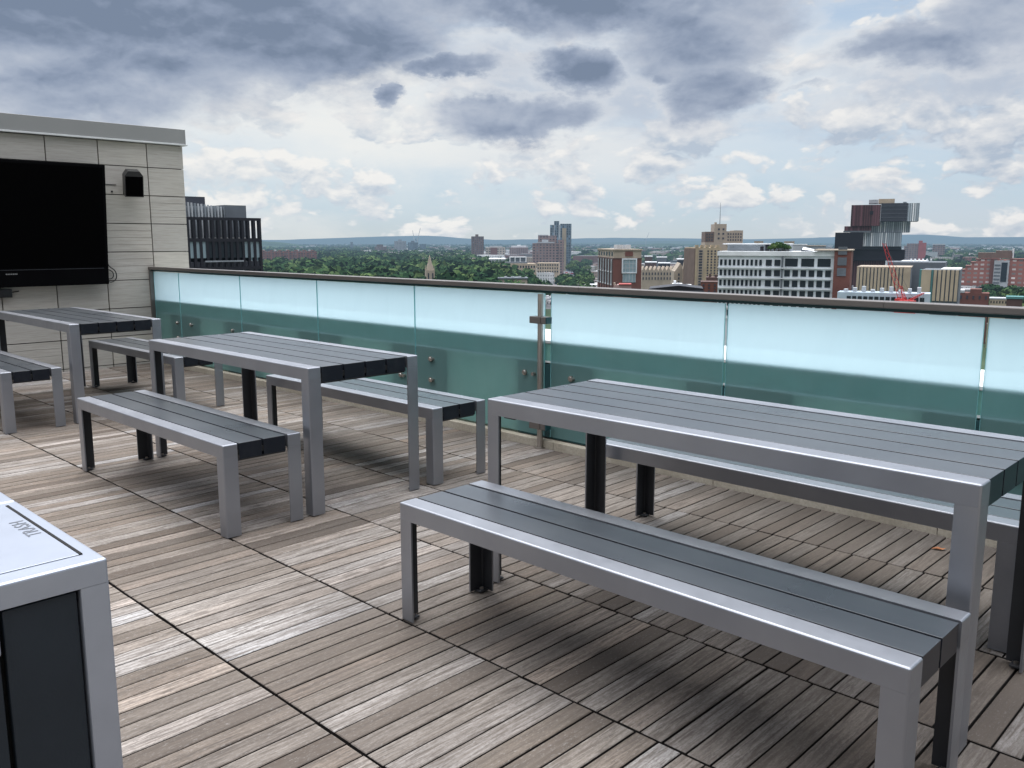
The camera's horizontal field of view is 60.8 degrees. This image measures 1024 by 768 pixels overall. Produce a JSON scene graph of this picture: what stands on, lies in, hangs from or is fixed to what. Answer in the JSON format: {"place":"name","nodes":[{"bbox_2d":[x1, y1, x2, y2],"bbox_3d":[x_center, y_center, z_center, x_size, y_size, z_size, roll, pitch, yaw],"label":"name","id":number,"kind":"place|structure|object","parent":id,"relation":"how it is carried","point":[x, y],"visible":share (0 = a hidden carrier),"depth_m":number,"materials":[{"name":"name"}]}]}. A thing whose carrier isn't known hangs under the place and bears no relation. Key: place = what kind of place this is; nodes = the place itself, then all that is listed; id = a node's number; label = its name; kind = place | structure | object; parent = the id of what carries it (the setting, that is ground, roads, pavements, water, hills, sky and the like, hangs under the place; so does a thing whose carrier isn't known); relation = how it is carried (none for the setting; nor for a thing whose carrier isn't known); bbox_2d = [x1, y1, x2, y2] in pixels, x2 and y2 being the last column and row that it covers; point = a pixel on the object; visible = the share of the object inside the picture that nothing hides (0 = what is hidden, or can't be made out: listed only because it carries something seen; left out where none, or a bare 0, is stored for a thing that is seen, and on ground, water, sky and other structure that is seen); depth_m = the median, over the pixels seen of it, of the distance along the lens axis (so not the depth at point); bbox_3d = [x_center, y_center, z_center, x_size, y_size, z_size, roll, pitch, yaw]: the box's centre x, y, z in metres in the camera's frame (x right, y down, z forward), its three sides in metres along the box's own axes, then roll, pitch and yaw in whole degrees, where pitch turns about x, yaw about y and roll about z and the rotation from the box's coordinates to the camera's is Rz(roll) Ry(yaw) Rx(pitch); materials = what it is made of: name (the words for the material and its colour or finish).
{"place":"outdoors","nodes":[
{"label":"outdoors","id":0,"kind":"place"},
{"bbox_2d":[184,196,262,276],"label":"apartment tower","id":1,"kind":"structure","parent":0,"point":[218,237],"depth_m":311.77,"materials":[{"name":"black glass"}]},
{"bbox_2d":[190,242,193,257],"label":"window","id":2,"kind":"structure","parent":1,"relation":"in","point":[191,243],"depth_m":303.55,"materials":[{"name":"grey glass"}]},
{"bbox_2d":[196,242,199,257],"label":"window","id":3,"kind":"structure","parent":1,"relation":"in","point":[197,243],"depth_m":305.03,"materials":[{"name":"grey glass"}]},
{"bbox_2d":[202,242,205,257],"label":"window","id":4,"kind":"structure","parent":1,"relation":"in","point":[204,243],"depth_m":306.53,"materials":[{"name":"grey glass"}]},
{"bbox_2d":[209,242,212,257],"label":"window","id":5,"kind":"structure","parent":1,"relation":"in","point":[210,243],"depth_m":308.03,"materials":[{"name":"black glass"}]},
{"bbox_2d":[215,242,218,257],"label":"window","id":6,"kind":"structure","parent":1,"relation":"in","point":[216,243],"depth_m":309.53,"materials":[{"name":"black glass"}]},
{"bbox_2d":[221,242,224,257],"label":"window","id":7,"kind":"structure","parent":1,"relation":"in","point":[222,243],"depth_m":311.05,"materials":[{"name":"black glass"}]},
{"bbox_2d":[227,242,230,257],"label":"window","id":8,"kind":"structure","parent":1,"relation":"in","point":[228,243],"depth_m":312.57,"materials":[{"name":"black glass"}]},
{"bbox_2d":[233,242,236,257],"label":"window","id":9,"kind":"structure","parent":1,"relation":"in","point":[234,243],"depth_m":314.02,"materials":[{"name":"black glass"}]},
{"bbox_2d":[239,242,241,257],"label":"window","id":10,"kind":"structure","parent":1,"relation":"in","point":[240,243],"depth_m":315.56,"materials":[{"name":"black glass"}]},
{"bbox_2d":[245,242,247,257],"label":"window","id":11,"kind":"structure","parent":1,"relation":"in","point":[246,244],"depth_m":317.18,"materials":[{"name":"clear glass"}]},
{"bbox_2d":[250,242,253,257],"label":"window","id":12,"kind":"structure","parent":1,"relation":"in","point":[252,249],"depth_m":318.66,"materials":[{"name":"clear glass"}]},
{"bbox_2d":[256,242,259,256],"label":"window","id":13,"kind":"structure","parent":1,"relation":"in","point":[257,243],"depth_m":320.06,"materials":[{"name":"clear glass"}]},
{"bbox_2d":[262,241,322,247],"bbox_3d":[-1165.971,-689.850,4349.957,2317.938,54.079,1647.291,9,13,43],"label":"hill","id":14,"kind":"structure","parent":0,"point":[272,244],"depth_m":3877.78,"materials":[{"name":"blue"}]},
{"bbox_2d":[0,0,1023,239],"label":"sky","id":15,"kind":"structure","parent":0,"point":[490,119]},
{"bbox_2d":[503,262,536,275],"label":"office building","id":16,"kind":"structure","parent":0,"point":[521,266],"depth_m":796.66,"materials":[{"name":"stone"}]},
{"bbox_2d":[251,260,987,369],"bbox_3d":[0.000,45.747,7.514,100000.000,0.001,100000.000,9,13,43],"label":"ground","id":17,"kind":"structure","parent":0,"point":[547,314],"depth_m":400.77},
{"bbox_2d":[262,249,316,260],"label":"apartment block","id":18,"kind":"structure","parent":17,"relation":"on","point":[288,254],"depth_m":1299.64,"materials":[{"name":"brick"}]},
{"bbox_2d":[375,244,386,250],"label":"brick block","id":19,"kind":"structure","parent":17,"relation":"on","point":[379,247],"depth_m":2078.32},
{"bbox_2d":[251,248,522,290],"bbox_3d":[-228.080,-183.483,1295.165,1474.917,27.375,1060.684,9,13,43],"label":"park woodland","id":20,"kind":"object","parent":17,"relation":"on","point":[452,265],"visible":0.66,"depth_m":775.17,"materials":[{"name":"plant"}]},
{"bbox_2d":[394,239,405,250],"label":"office block","id":21,"kind":"structure","parent":17,"relation":"on","point":[399,244],"depth_m":2273.51,"materials":[{"name":"grey"}]},
{"bbox_2d":[408,241,417,249],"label":"building","id":22,"kind":"structure","parent":17,"relation":"on","point":[413,245],"depth_m":2273.14,"materials":[{"name":"grey concrete"}]},
{"bbox_2d":[425,253,434,278],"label":"church steeple","id":23,"kind":"object","parent":17,"relation":"on","point":[429,271],"visible":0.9,"depth_m":556.96,"materials":[{"name":"stone"}]},
{"bbox_2d":[471,234,483,254],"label":"residential tower","id":24,"kind":"structure","parent":17,"relation":"on","point":[477,244],"depth_m":1482.74,"materials":[{"name":"concrete"}]},
{"bbox_2d":[486,246,504,254],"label":"office block","id":25,"kind":"structure","parent":17,"relation":"on","point":[495,250],"depth_m":1582.01,"materials":[{"name":"brick"}]},
{"bbox_2d":[489,258,504,261],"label":"industrial shed","id":26,"kind":"structure","parent":17,"relation":"on","point":[495,259],"depth_m":990.56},
{"bbox_2d":[473,268,543,292],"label":"park woodland","id":27,"kind":"object","parent":17,"relation":"on","point":[531,276],"visible":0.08,"depth_m":594.82,"materials":[{"name":"plant"}]},
{"bbox_2d":[498,276,527,283],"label":"industrial shed","id":28,"kind":"structure","parent":17,"relation":"on","point":[520,278],"depth_m":556.64,"materials":[{"name":"metal"}]},
{"bbox_2d":[509,257,525,261],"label":"office building","id":29,"kind":"structure","parent":17,"relation":"on","point":[517,259],"depth_m":891.06,"materials":[{"name":"stone"}]},
{"bbox_2d":[509,245,527,254],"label":"office block","id":30,"kind":"structure","parent":17,"relation":"on","point":[517,250],"depth_m":1581.77,"materials":[{"name":"concrete"}]},
{"bbox_2d":[545,304,550,308],"bbox_3d":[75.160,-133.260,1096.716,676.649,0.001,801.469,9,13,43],"label":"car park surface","id":31,"kind":"object","parent":17,"relation":"on","point":[547,306],"depth_m":621.99,"materials":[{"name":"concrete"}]},
{"bbox_2d":[545,271,573,303],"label":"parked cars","id":32,"kind":"object","parent":31,"relation":"on","point":[548,299],"visible":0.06,"depth_m":696.20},
{"bbox_2d":[532,235,563,273],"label":"apartment complex","id":33,"kind":"structure","parent":17,"relation":"on","point":[547,249],"depth_m":1068.29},
{"bbox_2d":[537,262,559,283],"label":"beige terrace row","id":34,"kind":"object","parent":17,"relation":"on","point":[548,267],"visible":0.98,"depth_m":890.94,"materials":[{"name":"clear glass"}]},
{"bbox_2d":[550,221,559,242],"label":"glass tower","id":35,"kind":"structure","parent":17,"relation":"on","point":[555,229],"depth_m":1231.16,"materials":[{"name":"glass"}]},
{"bbox_2d":[560,224,570,270],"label":"glass tower","id":36,"kind":"structure","parent":17,"relation":"on","point":[565,232],"depth_m":1261.73,"materials":[{"name":"glass"}]},
{"bbox_2d":[597,245,642,296],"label":"brick building","id":37,"kind":"structure","parent":17,"relation":"on","point":[618,264],"depth_m":417.71,"materials":[{"name":"brick"}]},
{"bbox_2d":[622,274,635,281],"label":"window","id":38,"kind":"structure","parent":37,"relation":"in","point":[626,277],"depth_m":417.64,"materials":[{"name":"grey glass"}]},
{"bbox_2d":[625,251,632,255],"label":"attic window","id":39,"kind":"structure","parent":37,"relation":"in","point":[628,253],"depth_m":415.91,"materials":[{"name":"brick"}]},
{"bbox_2d":[622,258,636,272],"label":"window","id":40,"kind":"structure","parent":37,"relation":"in","point":[629,265],"depth_m":416.62,"materials":[{"name":"grey glass"}]},
{"bbox_2d":[614,282,630,297],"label":"brick terrace","id":41,"kind":"structure","parent":17,"relation":"on","point":[623,285],"depth_m":328.07,"materials":[{"name":"brick"}]},
{"bbox_2d":[262,243,1023,268],"bbox_3d":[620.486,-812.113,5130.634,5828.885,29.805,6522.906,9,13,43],"label":"distant woodland","id":42,"kind":"object","parent":17,"relation":"on","point":[949,252],"visible":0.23,"depth_m":2541.49,"materials":[{"name":"plant"}]},
{"bbox_2d":[644,256,652,267],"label":"block","id":43,"kind":"structure","parent":17,"relation":"on","point":[648,258],"depth_m":890.41,"materials":[{"name":"brick"}]},
{"bbox_2d":[645,261,656,266],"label":"block","id":44,"kind":"structure","parent":17,"relation":"on","point":[650,263],"depth_m":772.41,"materials":[{"name":"concrete"}]},
{"bbox_2d":[641,266,672,288],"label":"stone row","id":45,"kind":"object","parent":17,"relation":"on","point":[654,276],"visible":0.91,"depth_m":555.88,"materials":[{"name":"stone"}]},
{"bbox_2d":[291,244,1023,264],"bbox_3d":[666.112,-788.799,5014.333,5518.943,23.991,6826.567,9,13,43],"label":"distant town","id":46,"kind":"object","parent":17,"relation":"on","point":[528,256],"visible":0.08,"depth_m":1984.44},
{"bbox_2d":[656,257,666,266],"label":"block","id":47,"kind":"structure","parent":17,"relation":"on","point":[661,259],"depth_m":939.80,"materials":[{"name":"stone"}]},
{"bbox_2d":[658,262,669,266],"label":"block","id":48,"kind":"structure","parent":17,"relation":"on","point":[661,264],"depth_m":792.20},
{"bbox_2d":[701,203,742,250],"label":"hospital tower","id":49,"kind":"structure","parent":17,"relation":"on","point":[719,234],"depth_m":610.44,"materials":[{"name":"concrete"}]},
{"bbox_2d":[537,263,1023,323],"bbox_3d":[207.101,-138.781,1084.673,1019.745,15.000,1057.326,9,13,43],"label":"town","id":50,"kind":"object","parent":17,"relation":"on","point":[549,276],"visible":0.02,"depth_m":888.61},
{"bbox_2d":[541,259,1023,321],"bbox_3d":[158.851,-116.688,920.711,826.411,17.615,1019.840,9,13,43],"label":"street trees","id":51,"kind":"object","parent":17,"relation":"on","point":[583,275],"visible":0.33,"depth_m":690.26,"materials":[{"name":"plant"}]},
{"bbox_2d":[717,243,854,345],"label":"white office","id":52,"kind":"structure","parent":17,"relation":"on","point":[754,268],"depth_m":318.82,"materials":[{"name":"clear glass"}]},
{"bbox_2d":[775,242,784,250],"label":"tree","id":53,"kind":"object","parent":52,"relation":"on","point":[779,244],"visible":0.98,"depth_m":322.12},
{"bbox_2d":[785,258,797,266],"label":"window","id":54,"kind":"structure","parent":52,"relation":"in","point":[788,262],"depth_m":316.72,"materials":[{"name":"black glass"}]},
{"bbox_2d":[792,270,797,276],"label":"window","id":55,"kind":"structure","parent":52,"relation":"in","point":[795,272],"depth_m":316.87,"materials":[{"name":"black glass"}]},
{"bbox_2d":[793,244,806,250],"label":"roof block","id":56,"kind":"structure","parent":52,"relation":"on","point":[797,247],"depth_m":531.15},
{"bbox_2d":[801,259,813,266],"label":"window","id":57,"kind":"structure","parent":52,"relation":"in","point":[804,262],"depth_m":314.64,"materials":[{"name":"black glass"}]},
{"bbox_2d":[807,245,825,248],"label":"roof block","id":58,"kind":"structure","parent":52,"relation":"on","point":[817,246],"depth_m":521.70,"materials":[{"name":"concrete"}]},
{"bbox_2d":[817,270,822,276],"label":"window","id":59,"kind":"structure","parent":52,"relation":"in","point":[819,272],"depth_m":313.56,"materials":[{"name":"black glass"}]},
{"bbox_2d":[817,259,830,266],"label":"window","id":60,"kind":"structure","parent":52,"relation":"in","point":[821,262],"depth_m":312.49,"materials":[{"name":"black glass"}]},
{"bbox_2d":[837,268,845,275],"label":"corner window","id":61,"kind":"structure","parent":52,"relation":"in","point":[840,271],"depth_m":309.57,"materials":[{"name":"glass"}]},
{"bbox_2d":[837,257,846,264],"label":"corner window","id":62,"kind":"structure","parent":52,"relation":"in","point":[841,260],"depth_m":308.93,"materials":[{"name":"glass"}]},
{"bbox_2d":[838,247,847,254],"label":"corner window","id":63,"kind":"structure","parent":52,"relation":"in","point":[839,248],"depth_m":308.40,"materials":[{"name":"glass"}]},
{"bbox_2d":[837,286,930,313],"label":"glazed low building","id":64,"kind":"structure","parent":17,"relation":"on","point":[881,294],"depth_m":294.15,"materials":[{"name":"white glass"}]},
{"bbox_2d":[882,243,910,312],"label":"crawler crane","id":65,"kind":"object","parent":17,"relation":"on","point":[897,299],"visible":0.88,"depth_m":287.84,"materials":[{"name":"metal"}]},
{"bbox_2d":[897,286,912,312],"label":"crawler crane","id":66,"kind":"object","parent":17,"relation":"on","point":[901,287],"visible":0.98,"depth_m":284.04,"materials":[{"name":"metal"}]},
{"bbox_2d":[904,241,926,259],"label":"red tower","id":67,"kind":"structure","parent":17,"relation":"on","point":[916,251],"depth_m":1477.09,"materials":[{"name":"concrete"}]},
{"bbox_2d":[908,293,924,313],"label":"crawler crane","id":68,"kind":"object","parent":17,"relation":"on","point":[911,300],"visible":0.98,"depth_m":284.04,"materials":[{"name":"metal"}]},
{"bbox_2d":[926,252,937,256],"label":"block","id":69,"kind":"structure","parent":17,"relation":"on","point":[933,254],"depth_m":1380.62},
{"bbox_2d":[932,244,944,256],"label":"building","id":70,"kind":"structure","parent":17,"relation":"on","point":[939,249],"depth_m":1527.16,"materials":[{"name":"concrete"}]},
{"bbox_2d":[961,248,1023,288],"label":"stepped hotel","id":71,"kind":"structure","parent":17,"relation":"on","point":[986,268],"depth_m":624.92,"materials":[{"name":"brick"}]},
{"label":"terrace building slab","id":72,"kind":"structure","parent":17,"relation":"on","visible":0},
{"bbox_2d":[0,113,188,371],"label":"stone wall","id":73,"kind":"structure","parent":72,"relation":"on","point":[147,230],"depth_m":9.40,"materials":[{"name":"beige stone"}]},
{"bbox_2d":[0,289,18,297],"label":"junction box","id":74,"kind":"object","parent":73,"relation":"attached to","point":[5,293],"visible":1,"depth_m":8.66,"materials":[{"name":"black plastic"}]},
{"bbox_2d":[0,159,108,287],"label":"television","id":75,"kind":"object","parent":73,"relation":"attached to","point":[53,223],"visible":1,"depth_m":8.78,"materials":[{"name":"black plastic"}]},
{"bbox_2d":[108,264,116,282],"bbox_3d":[-4.318,-1.285,9.375,0.029,0.385,0.128,5,11,29],"label":"cable","id":76,"kind":"object","parent":75,"relation":"attached to","point":[113,274],"visible":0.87,"depth_m":9.41,"materials":[{"name":"black plastic"}]},
{"bbox_2d":[122,169,143,196],"bbox_3d":[-4.071,-2.162,9.350,0.184,0.270,0.246,-6,24,-31],"label":"wall speaker","id":77,"kind":"object","parent":73,"relation":"attached to","point":[133,183],"depth_m":9.26,"materials":[{"name":"black plastic"}]},
{"bbox_2d":[175,322,983,444],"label":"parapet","id":78,"kind":"structure","parent":72,"relation":"on","point":[548,359],"depth_m":5.75,"materials":[{"name":"metal"}]},
{"bbox_2d":[164,363,996,547],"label":"kerb","id":79,"kind":"structure","parent":72,"relation":"on","point":[531,440],"depth_m":5.56,"materials":[{"name":"beige concrete"}]},
{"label":"deck substructure","id":80,"kind":"structure","parent":72,"relation":"on","visible":0},
{"bbox_2d":[0,363,1023,767],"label":"deck","id":81,"kind":"structure","parent":80,"relation":"on","point":[272,635],"depth_m":3.12,"materials":[{"name":"brown wood"}]},
{"bbox_2d":[0,492,14,503],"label":"litter bin","id":82,"kind":"object","parent":81,"relation":"on","point":[4,499],"visible":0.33,"depth_m":1.58,"materials":[{"name":"silver metal"}]},
{"bbox_2d":[0,350,65,433],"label":"bench","id":83,"kind":"object","parent":81,"relation":"on","point":[14,369],"visible":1,"depth_m":6.34,"materials":[{"name":"silver metal"}]},
{"bbox_2d":[0,502,122,767],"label":"litter bin","id":84,"kind":"object","parent":81,"relation":"on","point":[58,698],"visible":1,"depth_m":1.27,"materials":[{"name":"silver metal"}]},
{"bbox_2d":[0,648,10,767],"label":"door","id":85,"kind":"structure","parent":84,"relation":"in","point":[4,747],"depth_m":1.22,"materials":[{"name":"black metal"}]},
{"bbox_2d":[0,307,165,423],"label":"outdoor table","id":86,"kind":"object","parent":81,"relation":"on","point":[75,324],"visible":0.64,"depth_m":6.83,"materials":[{"name":"silver metal"}]},
{"bbox_2d":[88,337,224,405],"bbox_3d":[-3.178,-0.113,7.714,1.766,0.442,0.408,9,13,43],"label":"bench","id":87,"kind":"object","parent":81,"relation":"on","point":[131,348],"visible":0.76,"depth_m":7.47,"materials":[{"name":"silver metal"}]},
{"bbox_2d":[77,390,303,537],"bbox_3d":[-1.804,0.376,4.738,1.766,0.442,0.408,9,13,43],"label":"bench","id":88,"kind":"object","parent":81,"relation":"on","point":[229,441],"visible":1,"depth_m":4.33,"materials":[{"name":"silver metal"}]},
{"bbox_2d":[149,332,419,515],"bbox_3d":[-1.391,0.153,5.142,1.781,0.750,0.692,9,13,43],"label":"outdoor table","id":89,"kind":"object","parent":81,"relation":"on","point":[313,366],"visible":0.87,"depth_m":4.72,"materials":[{"name":"silver metal"}]},
{"bbox_2d":[266,374,485,484],"bbox_3d":[-0.930,0.232,5.613,1.766,0.442,0.408,9,13,43],"label":"bench","id":90,"kind":"object","parent":81,"relation":"on","point":[436,409],"visible":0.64,"depth_m":5.14,"materials":[{"name":"silver metal"}]},
{"bbox_2d":[148,267,1023,495],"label":"balustrade","id":91,"kind":"object","parent":81,"relation":"on","point":[473,340],"visible":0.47,"depth_m":5.19,"materials":[{"name":"teal glass"}]},
{"bbox_2d":[400,480,970,767],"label":"bench","id":92,"kind":"object","parent":81,"relation":"on","point":[900,649],"visible":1,"depth_m":2.34,"materials":[{"name":"silver metal"}]},
{"bbox_2d":[488,379,1023,754],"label":"outdoor table","id":93,"kind":"object","parent":81,"relation":"on","point":[972,475],"visible":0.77,"depth_m":2.78,"materials":[{"name":"silver metal"}]},
{"bbox_2d":[606,438,1021,652],"bbox_3d":[1.157,0.560,3.618,1.766,0.442,0.408,9,13,43],"label":"bench","id":94,"kind":"object","parent":81,"relation":"on","point":[1003,517],"visible":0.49,"depth_m":3.25,"materials":[{"name":"silver metal"}]},
{"bbox_2d":[262,235,1023,244],"bbox_3d":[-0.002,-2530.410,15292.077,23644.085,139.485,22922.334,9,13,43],"label":"hills","id":95,"kind":"structure","parent":0,"point":[934,239],"depth_m":11324.50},
{"bbox_2d":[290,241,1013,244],"bbox_3d":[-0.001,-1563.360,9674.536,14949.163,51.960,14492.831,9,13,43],"label":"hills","id":96,"kind":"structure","parent":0,"point":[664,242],"depth_m":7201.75,"materials":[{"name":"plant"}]},
{"bbox_2d":[631,243,700,247],"bbox_3d":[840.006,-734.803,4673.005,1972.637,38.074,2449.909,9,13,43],"label":"hill","id":97,"kind":"structure","parent":0,"point":[659,245],"depth_m":4253.69,"materials":[{"name":"blue"}]},
{"bbox_2d":[649,281,702,301],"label":"arena roof","id":98,"kind":"structure","parent":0,"point":[674,286],"depth_m":257.84,"materials":[{"name":"metal"}]},
{"bbox_2d":[671,262,683,283],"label":"gothic church","id":99,"kind":"structure","parent":0,"point":[677,272],"depth_m":496.42,"materials":[{"name":"stone"}]},
{"bbox_2d":[683,245,721,285],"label":"deco tower","id":100,"kind":"structure","parent":0,"point":[701,262],"depth_m":466.54,"materials":[{"name":"stone"}]},
{"bbox_2d":[701,280,717,302],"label":"brick house","id":101,"kind":"structure","parent":0,"point":[709,286],"depth_m":297.96,"materials":[{"name":"brick"}]},
{"bbox_2d":[706,274,717,280],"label":"brick house","id":102,"kind":"structure","parent":0,"point":[711,278],"depth_m":357.45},
{"bbox_2d":[834,199,919,286],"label":"stacked tower","id":103,"kind":"structure","parent":0,"point":[870,229],"depth_m":503.87,"materials":[{"name":"metal"}]},
{"bbox_2d":[856,265,912,291],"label":"striped building","id":104,"kind":"structure","parent":0,"point":[875,277],"depth_m":392.76,"materials":[{"name":"concrete"}]},
{"bbox_2d":[888,259,946,291],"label":"slate building","id":105,"kind":"structure","parent":0,"point":[918,264],"depth_m":411.41,"materials":[{"name":"concrete"}]},
{"bbox_2d":[919,267,962,315],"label":"striped building","id":106,"kind":"structure","parent":0,"point":[942,285],"depth_m":364.42,"materials":[{"name":"stone"}]},
{"bbox_2d":[960,288,988,343],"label":"brick house","id":107,"kind":"structure","parent":0,"point":[975,296],"depth_m":395.86,"materials":[{"name":"brick"}]},
{"bbox_2d":[986,297,1006,346],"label":"yellow house","id":108,"kind":"structure","parent":0,"point":[997,301],"depth_m":378.15,"materials":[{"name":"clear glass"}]},
{"bbox_2d":[1005,295,1023,319],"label":"brick house","id":109,"kind":"structure","parent":0,"point":[1016,301],"depth_m":338.09,"materials":[{"name":"brick"}]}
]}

